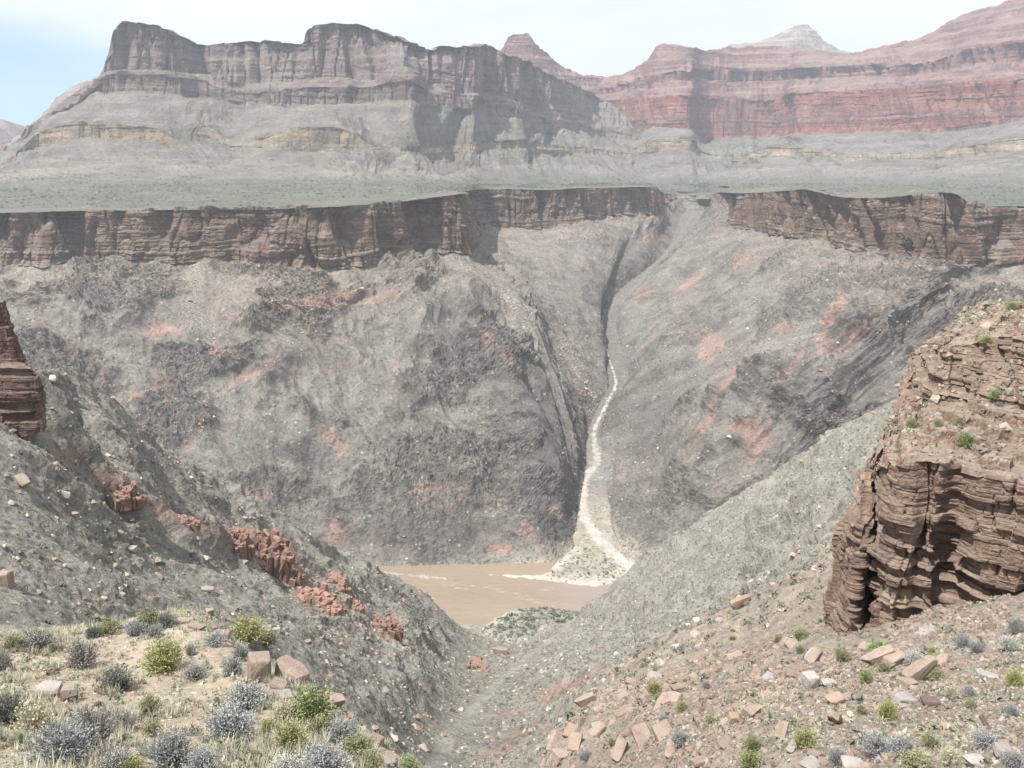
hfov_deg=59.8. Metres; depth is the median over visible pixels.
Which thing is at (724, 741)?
boulder
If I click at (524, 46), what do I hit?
butte
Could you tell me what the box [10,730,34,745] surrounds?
prickly pear
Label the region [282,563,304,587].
granite outcrop
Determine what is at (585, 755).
shrub
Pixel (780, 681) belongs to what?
rubble block
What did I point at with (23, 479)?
boulder
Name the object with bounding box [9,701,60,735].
shrub
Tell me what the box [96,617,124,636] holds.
shrub
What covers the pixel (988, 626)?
rubble block
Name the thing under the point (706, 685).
shrub
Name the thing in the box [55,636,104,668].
shrub
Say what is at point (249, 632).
shrub
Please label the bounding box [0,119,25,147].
butte
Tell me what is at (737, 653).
rubble block
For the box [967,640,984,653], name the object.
shrub
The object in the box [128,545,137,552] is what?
boulder
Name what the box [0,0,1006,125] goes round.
sky
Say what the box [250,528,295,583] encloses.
granite outcrop
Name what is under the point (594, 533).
creek bed
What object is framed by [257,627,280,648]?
shrub
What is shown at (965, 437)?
shrub
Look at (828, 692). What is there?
rubble block
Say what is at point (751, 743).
shrub
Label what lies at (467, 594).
river
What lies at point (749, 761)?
shrub
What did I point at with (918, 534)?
sandstone crag
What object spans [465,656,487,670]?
granite outcrop
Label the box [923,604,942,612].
rubble block
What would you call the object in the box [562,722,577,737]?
rubble block
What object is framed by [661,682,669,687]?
rubble block
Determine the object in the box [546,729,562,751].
rubble block
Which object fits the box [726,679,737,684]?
rubble block
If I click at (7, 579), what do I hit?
boulder
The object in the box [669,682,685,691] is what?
boulder
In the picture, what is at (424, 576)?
sand bank
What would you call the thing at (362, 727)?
rock
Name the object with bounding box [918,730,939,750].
shrub
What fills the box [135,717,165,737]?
shrub
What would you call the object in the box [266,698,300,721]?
shrub
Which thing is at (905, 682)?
boulder
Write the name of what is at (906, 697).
rubble block
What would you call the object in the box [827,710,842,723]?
boulder
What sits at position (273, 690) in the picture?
rock
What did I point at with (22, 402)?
sandstone crag
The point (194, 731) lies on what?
ground cover
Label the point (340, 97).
mesa
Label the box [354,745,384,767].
shrub
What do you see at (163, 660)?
shrub
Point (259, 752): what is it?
prickly pear
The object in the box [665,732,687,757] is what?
rubble block
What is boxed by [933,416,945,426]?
shrub
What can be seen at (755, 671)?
rubble block
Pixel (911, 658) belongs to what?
shrub
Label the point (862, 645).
rubble block
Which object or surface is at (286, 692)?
rock
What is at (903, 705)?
boulder
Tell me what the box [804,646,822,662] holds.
boulder
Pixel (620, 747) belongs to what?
boulder
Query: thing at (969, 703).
shrub
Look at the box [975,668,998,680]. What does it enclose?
boulder
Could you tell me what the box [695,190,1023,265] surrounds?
cliff
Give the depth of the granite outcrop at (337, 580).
387.71 m
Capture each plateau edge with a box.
[0,185,693,212]
[693,185,1023,207]
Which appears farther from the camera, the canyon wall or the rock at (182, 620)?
the canyon wall
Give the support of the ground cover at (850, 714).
on the rubble slope at (789, 617)
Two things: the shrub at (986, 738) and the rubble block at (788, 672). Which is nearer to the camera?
the shrub at (986, 738)
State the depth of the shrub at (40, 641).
27.57 m
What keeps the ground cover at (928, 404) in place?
on the sandstone crag at (918, 534)
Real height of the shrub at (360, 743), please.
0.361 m
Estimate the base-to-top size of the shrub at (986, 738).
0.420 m
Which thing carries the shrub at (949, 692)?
on the rubble slope at (789, 617)
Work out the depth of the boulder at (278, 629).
207.56 m
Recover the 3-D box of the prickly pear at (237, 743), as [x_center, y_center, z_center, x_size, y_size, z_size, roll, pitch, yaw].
[-4.558,6.009,14.690,0.377,0.246,0.557,6,15,24]
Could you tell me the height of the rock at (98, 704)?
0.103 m
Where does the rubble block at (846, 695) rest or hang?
on the rubble slope at (789, 617)
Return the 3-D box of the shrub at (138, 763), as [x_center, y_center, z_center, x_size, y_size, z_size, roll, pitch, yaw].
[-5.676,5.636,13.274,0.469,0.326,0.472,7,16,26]
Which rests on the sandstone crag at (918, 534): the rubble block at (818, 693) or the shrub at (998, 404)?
the shrub at (998, 404)
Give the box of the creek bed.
[573,209,701,569]
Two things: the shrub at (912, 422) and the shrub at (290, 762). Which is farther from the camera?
the shrub at (912, 422)
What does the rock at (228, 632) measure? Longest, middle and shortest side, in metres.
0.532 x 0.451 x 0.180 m
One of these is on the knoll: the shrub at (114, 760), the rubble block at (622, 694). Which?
the shrub at (114, 760)
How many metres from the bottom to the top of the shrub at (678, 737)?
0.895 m
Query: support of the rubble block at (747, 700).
on the rubble slope at (789, 617)
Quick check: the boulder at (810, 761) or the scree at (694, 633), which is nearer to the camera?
the boulder at (810, 761)
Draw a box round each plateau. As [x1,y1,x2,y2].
[0,163,648,213]
[634,163,1023,206]
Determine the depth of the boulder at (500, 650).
537.88 m
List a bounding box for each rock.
[33,680,62,695]
[46,668,56,674]
[60,689,78,701]
[93,701,101,706]
[175,617,189,623]
[188,621,206,629]
[214,629,230,638]
[264,689,277,697]
[269,677,286,689]
[276,688,292,701]
[338,710,355,724]
[356,726,366,734]
[369,732,384,744]
[383,756,395,767]
[395,761,402,767]
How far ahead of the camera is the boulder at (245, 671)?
22.51 m
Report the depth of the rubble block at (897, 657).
48.98 m
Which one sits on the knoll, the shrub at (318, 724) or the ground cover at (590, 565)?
the shrub at (318, 724)
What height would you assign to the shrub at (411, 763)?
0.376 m
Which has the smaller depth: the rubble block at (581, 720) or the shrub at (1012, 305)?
the rubble block at (581, 720)
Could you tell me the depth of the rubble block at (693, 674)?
77.71 m
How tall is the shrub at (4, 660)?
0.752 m
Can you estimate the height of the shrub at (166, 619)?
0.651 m
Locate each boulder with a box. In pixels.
[0,569,14,588]
[14,473,29,486]
[71,511,79,517]
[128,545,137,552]
[201,586,214,591]
[205,608,213,614]
[242,667,248,678]
[247,651,270,683]
[273,627,280,632]
[274,655,309,685]
[304,638,311,644]
[324,691,345,707]
[492,647,507,653]
[552,748,567,765]
[567,732,582,750]
[574,692,596,707]
[588,722,606,737]
[610,737,628,761]
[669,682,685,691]
[692,755,707,767]
[716,734,731,748]
[727,712,740,723]
[730,594,751,609]
[742,704,760,717]
[774,721,788,737]
[785,739,798,752]
[798,755,820,767]
[801,671,819,689]
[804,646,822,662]
[806,749,822,758]
[820,678,836,686]
[823,691,845,704]
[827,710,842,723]
[840,755,861,767]
[860,644,895,665]
[897,677,917,689]
[898,702,908,708]
[902,655,938,680]
[920,695,940,706]
[923,643,934,650]
[937,722,953,729]
[961,753,984,767]
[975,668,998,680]
[979,714,989,726]
[992,742,1015,757]
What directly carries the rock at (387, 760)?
on the knoll
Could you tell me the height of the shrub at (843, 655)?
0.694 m
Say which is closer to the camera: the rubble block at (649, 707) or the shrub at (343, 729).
the shrub at (343, 729)
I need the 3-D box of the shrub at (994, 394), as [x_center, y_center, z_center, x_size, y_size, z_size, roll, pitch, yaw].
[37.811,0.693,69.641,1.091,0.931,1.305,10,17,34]
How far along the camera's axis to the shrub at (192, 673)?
23.45 m
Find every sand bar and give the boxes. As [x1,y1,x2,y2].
[481,608,579,643]
[490,546,628,585]
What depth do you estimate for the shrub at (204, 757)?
13.22 m
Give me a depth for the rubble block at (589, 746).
63.83 m
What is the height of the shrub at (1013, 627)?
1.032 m
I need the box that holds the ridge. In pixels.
[6,77,97,145]
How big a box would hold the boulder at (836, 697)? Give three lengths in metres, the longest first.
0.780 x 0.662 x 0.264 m
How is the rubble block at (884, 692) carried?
on the rubble slope at (789, 617)
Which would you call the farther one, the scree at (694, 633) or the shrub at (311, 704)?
the scree at (694, 633)
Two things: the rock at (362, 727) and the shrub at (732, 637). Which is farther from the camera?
the shrub at (732, 637)
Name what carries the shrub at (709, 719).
on the rubble slope at (789, 617)
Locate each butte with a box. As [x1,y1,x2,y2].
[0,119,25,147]
[501,33,604,95]
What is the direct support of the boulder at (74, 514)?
on the hillside
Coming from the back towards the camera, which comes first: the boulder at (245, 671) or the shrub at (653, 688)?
the shrub at (653, 688)
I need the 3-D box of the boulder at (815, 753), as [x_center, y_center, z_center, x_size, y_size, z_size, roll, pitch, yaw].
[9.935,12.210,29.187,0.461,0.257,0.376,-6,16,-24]
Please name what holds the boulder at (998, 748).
on the rubble slope at (789, 617)
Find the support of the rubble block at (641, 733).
on the rubble slope at (789, 617)
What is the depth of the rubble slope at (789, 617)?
61.59 m
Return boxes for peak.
[720,24,850,52]
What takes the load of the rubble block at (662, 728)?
on the rubble slope at (789, 617)
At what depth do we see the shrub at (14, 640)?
27.24 m
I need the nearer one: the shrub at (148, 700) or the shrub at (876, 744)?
the shrub at (148, 700)
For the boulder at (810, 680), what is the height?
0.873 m
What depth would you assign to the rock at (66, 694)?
21.10 m
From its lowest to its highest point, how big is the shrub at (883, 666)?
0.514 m
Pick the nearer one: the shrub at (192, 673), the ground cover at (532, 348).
the shrub at (192, 673)
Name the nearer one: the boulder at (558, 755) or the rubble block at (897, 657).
the rubble block at (897, 657)
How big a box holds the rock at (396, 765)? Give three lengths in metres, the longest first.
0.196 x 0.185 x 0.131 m
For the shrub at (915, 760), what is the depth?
23.66 m
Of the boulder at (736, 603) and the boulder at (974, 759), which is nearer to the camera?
the boulder at (974, 759)
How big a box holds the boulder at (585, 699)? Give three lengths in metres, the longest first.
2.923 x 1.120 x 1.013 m
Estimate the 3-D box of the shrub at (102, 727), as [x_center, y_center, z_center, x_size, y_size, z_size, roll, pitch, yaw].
[-7.113,5.703,15.023,0.988,0.893,1.058,10,17,34]
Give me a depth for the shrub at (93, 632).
29.71 m
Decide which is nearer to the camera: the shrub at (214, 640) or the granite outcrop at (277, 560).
the shrub at (214, 640)
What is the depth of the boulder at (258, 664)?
21.98 m
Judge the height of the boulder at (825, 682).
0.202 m
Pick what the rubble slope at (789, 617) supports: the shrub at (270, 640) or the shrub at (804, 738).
the shrub at (804, 738)
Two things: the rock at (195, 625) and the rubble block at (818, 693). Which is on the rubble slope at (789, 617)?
the rubble block at (818, 693)
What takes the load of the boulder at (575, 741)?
on the rubble slope at (789, 617)
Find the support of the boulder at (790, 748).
on the rubble slope at (789, 617)
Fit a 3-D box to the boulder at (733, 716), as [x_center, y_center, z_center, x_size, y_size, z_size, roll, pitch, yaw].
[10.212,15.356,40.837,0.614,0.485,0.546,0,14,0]
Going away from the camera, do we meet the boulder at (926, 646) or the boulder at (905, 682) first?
the boulder at (905, 682)
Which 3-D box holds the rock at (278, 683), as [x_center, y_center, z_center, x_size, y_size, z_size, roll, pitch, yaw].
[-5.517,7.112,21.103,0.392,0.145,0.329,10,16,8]
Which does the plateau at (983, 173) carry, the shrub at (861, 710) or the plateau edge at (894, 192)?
the plateau edge at (894, 192)
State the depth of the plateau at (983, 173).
2445.75 m
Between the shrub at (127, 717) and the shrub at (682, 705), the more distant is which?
the shrub at (682, 705)
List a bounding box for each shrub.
[0,631,24,649]
[0,646,13,669]
[0,684,31,726]
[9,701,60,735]
[11,714,99,766]
[14,624,62,651]
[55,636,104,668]
[57,698,123,750]
[84,625,103,639]
[94,661,133,691]
[94,744,139,767]
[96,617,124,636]
[108,706,141,731]
[117,618,148,637]
[118,752,146,767]
[133,606,164,631]
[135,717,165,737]
[136,693,165,715]
[137,633,189,676]
[137,722,198,767]
[143,622,166,639]
[156,609,179,629]
[177,657,212,681]
[183,744,222,767]
[185,641,196,656]
[201,628,227,647]
[202,698,260,745]
[219,655,245,675]
[220,676,272,712]
[227,611,270,646]
[231,642,250,659]
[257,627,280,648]
[259,717,280,733]
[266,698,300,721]
[267,749,309,767]
[270,712,311,751]
[287,679,338,723]
[295,735,356,767]
[305,712,336,741]
[325,714,365,745]
[339,728,373,760]
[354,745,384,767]
[397,752,423,767]
[578,748,592,761]
[607,737,615,746]
[645,680,663,694]
[653,692,661,702]
[656,713,667,721]
[668,728,688,746]
[675,700,688,712]
[701,680,711,689]
[704,714,718,724]
[729,635,735,639]
[736,747,762,767]
[741,733,763,751]
[773,635,780,641]
[791,726,818,748]
[792,626,810,640]
[795,643,804,653]
[824,745,848,766]
[833,648,852,661]
[854,726,891,760]
[855,667,873,684]
[855,704,868,714]
[865,639,887,652]
[875,696,900,720]
[876,661,891,671]
[884,732,917,756]
[895,746,933,767]
[903,648,923,663]
[905,417,920,427]
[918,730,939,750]
[927,645,936,653]
[927,667,944,681]
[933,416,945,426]
[934,743,966,766]
[944,685,958,696]
[949,630,973,648]
[951,430,977,446]
[952,416,964,425]
[961,684,977,697]
[963,698,977,707]
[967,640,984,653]
[967,725,1001,750]
[978,334,993,343]
[988,387,1001,399]
[992,634,1023,652]
[994,401,1002,406]
[997,748,1023,767]
[1002,667,1023,686]
[1003,617,1023,633]
[1004,300,1021,310]
[1004,702,1022,716]
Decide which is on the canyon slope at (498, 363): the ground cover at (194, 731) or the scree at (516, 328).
the scree at (516, 328)
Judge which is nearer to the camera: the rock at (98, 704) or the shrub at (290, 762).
the shrub at (290, 762)
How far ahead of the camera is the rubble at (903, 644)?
55.13 m
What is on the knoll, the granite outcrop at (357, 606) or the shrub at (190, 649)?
the shrub at (190, 649)
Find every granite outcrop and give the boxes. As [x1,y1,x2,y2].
[106,477,142,511]
[134,490,147,507]
[177,514,200,532]
[229,526,254,559]
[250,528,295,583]
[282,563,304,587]
[293,581,343,615]
[323,571,351,594]
[351,595,364,613]
[373,617,403,642]
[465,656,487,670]
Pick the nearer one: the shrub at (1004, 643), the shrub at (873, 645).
the shrub at (1004, 643)
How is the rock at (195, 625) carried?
on the knoll
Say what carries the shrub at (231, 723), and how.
on the knoll
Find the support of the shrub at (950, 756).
on the rubble slope at (789, 617)
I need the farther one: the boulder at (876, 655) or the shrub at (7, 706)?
the boulder at (876, 655)
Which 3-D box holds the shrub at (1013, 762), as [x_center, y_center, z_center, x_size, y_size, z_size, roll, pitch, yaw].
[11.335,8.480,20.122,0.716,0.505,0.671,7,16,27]
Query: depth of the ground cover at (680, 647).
252.47 m
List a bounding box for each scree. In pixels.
[0,367,885,767]
[4,198,1023,563]
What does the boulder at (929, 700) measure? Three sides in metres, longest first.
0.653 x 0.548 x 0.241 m
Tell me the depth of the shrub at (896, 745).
25.09 m
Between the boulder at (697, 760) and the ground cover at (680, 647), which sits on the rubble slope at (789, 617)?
the boulder at (697, 760)
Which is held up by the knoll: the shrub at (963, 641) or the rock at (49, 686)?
the rock at (49, 686)
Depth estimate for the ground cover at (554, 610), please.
785.70 m
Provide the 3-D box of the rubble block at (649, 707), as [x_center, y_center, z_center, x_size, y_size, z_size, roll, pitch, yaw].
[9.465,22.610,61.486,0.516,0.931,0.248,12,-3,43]
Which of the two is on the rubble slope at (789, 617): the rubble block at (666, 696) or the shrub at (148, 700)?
the rubble block at (666, 696)
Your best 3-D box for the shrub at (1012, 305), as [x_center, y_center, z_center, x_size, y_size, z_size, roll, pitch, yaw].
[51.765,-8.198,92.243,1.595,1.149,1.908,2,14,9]
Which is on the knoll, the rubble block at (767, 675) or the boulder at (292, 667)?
the boulder at (292, 667)
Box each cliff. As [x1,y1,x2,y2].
[0,187,694,270]
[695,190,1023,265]
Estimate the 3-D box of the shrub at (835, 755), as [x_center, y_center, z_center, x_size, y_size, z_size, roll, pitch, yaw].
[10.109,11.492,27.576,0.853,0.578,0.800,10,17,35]
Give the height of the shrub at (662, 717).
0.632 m
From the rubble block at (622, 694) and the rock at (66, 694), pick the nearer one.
the rock at (66, 694)
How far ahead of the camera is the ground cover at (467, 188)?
1810.85 m
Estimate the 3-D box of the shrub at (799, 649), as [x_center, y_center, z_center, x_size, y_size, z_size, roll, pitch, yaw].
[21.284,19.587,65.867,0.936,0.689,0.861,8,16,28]
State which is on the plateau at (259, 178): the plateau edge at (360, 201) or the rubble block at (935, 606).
the plateau edge at (360, 201)
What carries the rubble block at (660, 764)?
on the rubble slope at (789, 617)
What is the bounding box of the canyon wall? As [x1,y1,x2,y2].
[595,0,1023,171]
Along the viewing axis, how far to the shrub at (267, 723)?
16.69 m
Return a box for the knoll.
[0,610,401,767]
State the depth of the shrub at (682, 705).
54.70 m
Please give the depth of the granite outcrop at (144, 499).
255.50 m
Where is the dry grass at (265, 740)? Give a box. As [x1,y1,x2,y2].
[0,603,418,767]
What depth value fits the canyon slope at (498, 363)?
1078.99 m
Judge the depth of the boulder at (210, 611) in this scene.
185.24 m
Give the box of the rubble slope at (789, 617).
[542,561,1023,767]
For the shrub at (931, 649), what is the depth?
49.90 m
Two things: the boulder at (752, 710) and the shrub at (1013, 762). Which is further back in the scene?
the boulder at (752, 710)
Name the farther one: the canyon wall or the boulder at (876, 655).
the canyon wall
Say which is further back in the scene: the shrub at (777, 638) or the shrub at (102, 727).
the shrub at (777, 638)
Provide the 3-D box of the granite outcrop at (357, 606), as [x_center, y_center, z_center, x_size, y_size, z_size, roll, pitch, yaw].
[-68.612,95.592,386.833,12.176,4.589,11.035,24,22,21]
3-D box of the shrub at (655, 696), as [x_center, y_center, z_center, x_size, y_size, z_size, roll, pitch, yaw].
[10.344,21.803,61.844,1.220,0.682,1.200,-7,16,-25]
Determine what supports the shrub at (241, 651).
on the knoll
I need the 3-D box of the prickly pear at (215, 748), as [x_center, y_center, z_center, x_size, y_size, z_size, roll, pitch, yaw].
[-4.773,5.889,14.324,0.402,0.244,0.607,0,14,0]
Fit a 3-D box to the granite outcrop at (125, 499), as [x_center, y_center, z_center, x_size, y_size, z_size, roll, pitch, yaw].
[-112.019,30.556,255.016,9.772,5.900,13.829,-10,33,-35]
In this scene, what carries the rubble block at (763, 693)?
on the rubble slope at (789, 617)
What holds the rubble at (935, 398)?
on the sandstone crag at (918, 534)
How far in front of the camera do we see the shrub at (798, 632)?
74.37 m
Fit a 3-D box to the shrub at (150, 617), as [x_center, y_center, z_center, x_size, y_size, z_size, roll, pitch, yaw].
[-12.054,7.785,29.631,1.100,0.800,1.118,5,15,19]
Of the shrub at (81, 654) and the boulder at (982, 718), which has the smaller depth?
the shrub at (81, 654)
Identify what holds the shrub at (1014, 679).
on the rubble slope at (789, 617)
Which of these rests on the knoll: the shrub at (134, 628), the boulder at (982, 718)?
the shrub at (134, 628)
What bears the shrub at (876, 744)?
on the rubble slope at (789, 617)
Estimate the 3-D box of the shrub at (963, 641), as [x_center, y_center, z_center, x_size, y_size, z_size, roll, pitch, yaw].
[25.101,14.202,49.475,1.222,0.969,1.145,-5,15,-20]
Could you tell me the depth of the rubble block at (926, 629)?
57.57 m
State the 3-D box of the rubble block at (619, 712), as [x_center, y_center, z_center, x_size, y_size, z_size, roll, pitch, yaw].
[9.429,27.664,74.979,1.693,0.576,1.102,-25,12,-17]
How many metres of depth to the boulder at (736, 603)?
129.16 m
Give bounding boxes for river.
[379,555,643,627]
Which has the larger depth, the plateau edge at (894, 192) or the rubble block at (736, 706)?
the plateau edge at (894, 192)
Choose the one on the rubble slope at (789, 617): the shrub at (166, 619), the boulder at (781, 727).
the boulder at (781, 727)
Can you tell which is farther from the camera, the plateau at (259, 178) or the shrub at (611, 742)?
the plateau at (259, 178)
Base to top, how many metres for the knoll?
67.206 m
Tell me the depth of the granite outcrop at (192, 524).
277.03 m
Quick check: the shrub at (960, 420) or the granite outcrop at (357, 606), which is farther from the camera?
the granite outcrop at (357, 606)
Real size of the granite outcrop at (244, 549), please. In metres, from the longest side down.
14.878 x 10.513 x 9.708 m
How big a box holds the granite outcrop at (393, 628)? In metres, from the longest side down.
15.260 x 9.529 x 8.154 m
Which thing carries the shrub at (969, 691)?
on the rubble slope at (789, 617)
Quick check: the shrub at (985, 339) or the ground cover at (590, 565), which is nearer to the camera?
the shrub at (985, 339)
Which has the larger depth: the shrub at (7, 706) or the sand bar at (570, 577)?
the sand bar at (570, 577)
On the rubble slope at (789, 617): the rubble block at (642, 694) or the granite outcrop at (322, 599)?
the rubble block at (642, 694)
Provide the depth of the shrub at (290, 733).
15.14 m
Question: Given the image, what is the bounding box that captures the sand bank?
[384,572,447,579]
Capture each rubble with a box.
[543,593,1011,767]
[858,299,1023,478]
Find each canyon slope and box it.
[0,197,695,565]
[598,197,1023,559]
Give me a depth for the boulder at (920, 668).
43.76 m
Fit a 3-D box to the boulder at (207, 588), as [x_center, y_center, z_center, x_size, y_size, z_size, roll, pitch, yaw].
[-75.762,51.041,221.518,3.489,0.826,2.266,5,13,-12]
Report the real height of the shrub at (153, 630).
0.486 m
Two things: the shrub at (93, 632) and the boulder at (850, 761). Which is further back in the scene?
the shrub at (93, 632)
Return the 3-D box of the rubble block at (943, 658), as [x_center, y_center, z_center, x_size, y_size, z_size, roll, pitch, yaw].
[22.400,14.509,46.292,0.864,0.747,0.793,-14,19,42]
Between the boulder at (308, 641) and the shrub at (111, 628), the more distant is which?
the boulder at (308, 641)
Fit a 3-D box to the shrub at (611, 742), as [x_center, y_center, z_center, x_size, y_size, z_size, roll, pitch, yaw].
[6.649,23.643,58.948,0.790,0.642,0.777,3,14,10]
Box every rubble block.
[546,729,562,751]
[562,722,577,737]
[578,716,588,727]
[585,743,595,751]
[607,718,616,728]
[613,703,633,716]
[616,690,629,697]
[625,677,635,683]
[631,722,651,748]
[638,690,650,698]
[643,697,652,705]
[645,704,652,711]
[651,719,672,741]
[652,761,664,767]
[653,691,682,709]
[661,671,671,676]
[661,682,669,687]
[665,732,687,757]
[688,672,696,678]
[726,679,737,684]
[727,650,742,659]
[732,702,744,711]
[744,698,755,703]
[749,667,760,677]
[760,691,770,698]
[762,671,773,679]
[768,662,778,667]
[778,678,787,684]
[784,638,797,648]
[784,668,799,678]
[814,691,822,697]
[821,689,833,697]
[842,693,850,700]
[857,641,871,648]
[880,688,890,694]
[882,650,906,665]
[892,691,917,703]
[919,625,936,634]
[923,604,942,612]
[936,653,949,666]
[982,623,996,630]
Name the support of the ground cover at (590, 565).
on the sand bar at (570, 577)
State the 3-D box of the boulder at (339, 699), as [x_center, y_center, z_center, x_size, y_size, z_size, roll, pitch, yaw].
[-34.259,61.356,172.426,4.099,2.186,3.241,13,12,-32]
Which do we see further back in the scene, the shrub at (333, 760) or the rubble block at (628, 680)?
the rubble block at (628, 680)
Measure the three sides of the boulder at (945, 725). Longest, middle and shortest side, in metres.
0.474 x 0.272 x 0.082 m
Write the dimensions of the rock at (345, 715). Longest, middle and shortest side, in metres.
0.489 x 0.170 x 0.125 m
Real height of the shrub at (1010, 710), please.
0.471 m
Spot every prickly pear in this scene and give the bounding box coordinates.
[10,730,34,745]
[208,740,224,753]
[226,731,245,750]
[236,747,283,766]
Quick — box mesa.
[0,21,644,175]
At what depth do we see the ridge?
3138.27 m
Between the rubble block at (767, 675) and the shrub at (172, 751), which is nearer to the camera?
the shrub at (172, 751)
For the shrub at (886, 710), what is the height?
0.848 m
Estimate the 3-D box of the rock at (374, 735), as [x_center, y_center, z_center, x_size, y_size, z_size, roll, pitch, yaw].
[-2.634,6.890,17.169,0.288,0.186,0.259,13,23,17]
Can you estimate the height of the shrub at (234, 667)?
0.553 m
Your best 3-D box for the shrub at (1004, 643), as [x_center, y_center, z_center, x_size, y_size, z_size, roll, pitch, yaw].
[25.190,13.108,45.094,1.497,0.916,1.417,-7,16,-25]
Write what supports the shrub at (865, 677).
on the rubble slope at (789, 617)
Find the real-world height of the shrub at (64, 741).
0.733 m
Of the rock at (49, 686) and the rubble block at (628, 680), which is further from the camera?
the rubble block at (628, 680)
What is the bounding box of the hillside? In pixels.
[0,365,896,767]
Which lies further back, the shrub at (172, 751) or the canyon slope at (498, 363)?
the canyon slope at (498, 363)
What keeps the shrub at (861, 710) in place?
on the rubble slope at (789, 617)
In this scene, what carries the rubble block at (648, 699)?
on the rubble slope at (789, 617)
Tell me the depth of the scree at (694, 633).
265.98 m
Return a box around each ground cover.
[0,148,650,209]
[0,198,1023,564]
[0,363,895,767]
[0,608,407,767]
[482,606,578,643]
[552,548,623,579]
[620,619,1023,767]
[636,156,1023,204]
[867,299,1023,468]
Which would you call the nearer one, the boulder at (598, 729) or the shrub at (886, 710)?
the shrub at (886, 710)
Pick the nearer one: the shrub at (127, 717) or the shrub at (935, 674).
the shrub at (127, 717)
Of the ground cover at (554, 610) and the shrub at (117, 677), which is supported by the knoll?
the shrub at (117, 677)
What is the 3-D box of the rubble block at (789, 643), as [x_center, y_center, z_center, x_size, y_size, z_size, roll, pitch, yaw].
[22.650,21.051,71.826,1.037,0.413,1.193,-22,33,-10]
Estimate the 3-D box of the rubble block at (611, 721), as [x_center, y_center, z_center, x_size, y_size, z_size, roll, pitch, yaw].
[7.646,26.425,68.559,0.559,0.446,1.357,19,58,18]
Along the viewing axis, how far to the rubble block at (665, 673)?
96.32 m
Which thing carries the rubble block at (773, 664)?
on the rubble slope at (789, 617)
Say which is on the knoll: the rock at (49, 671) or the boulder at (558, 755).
the rock at (49, 671)
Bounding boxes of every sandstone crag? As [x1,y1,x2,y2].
[0,300,46,436]
[822,300,1023,633]

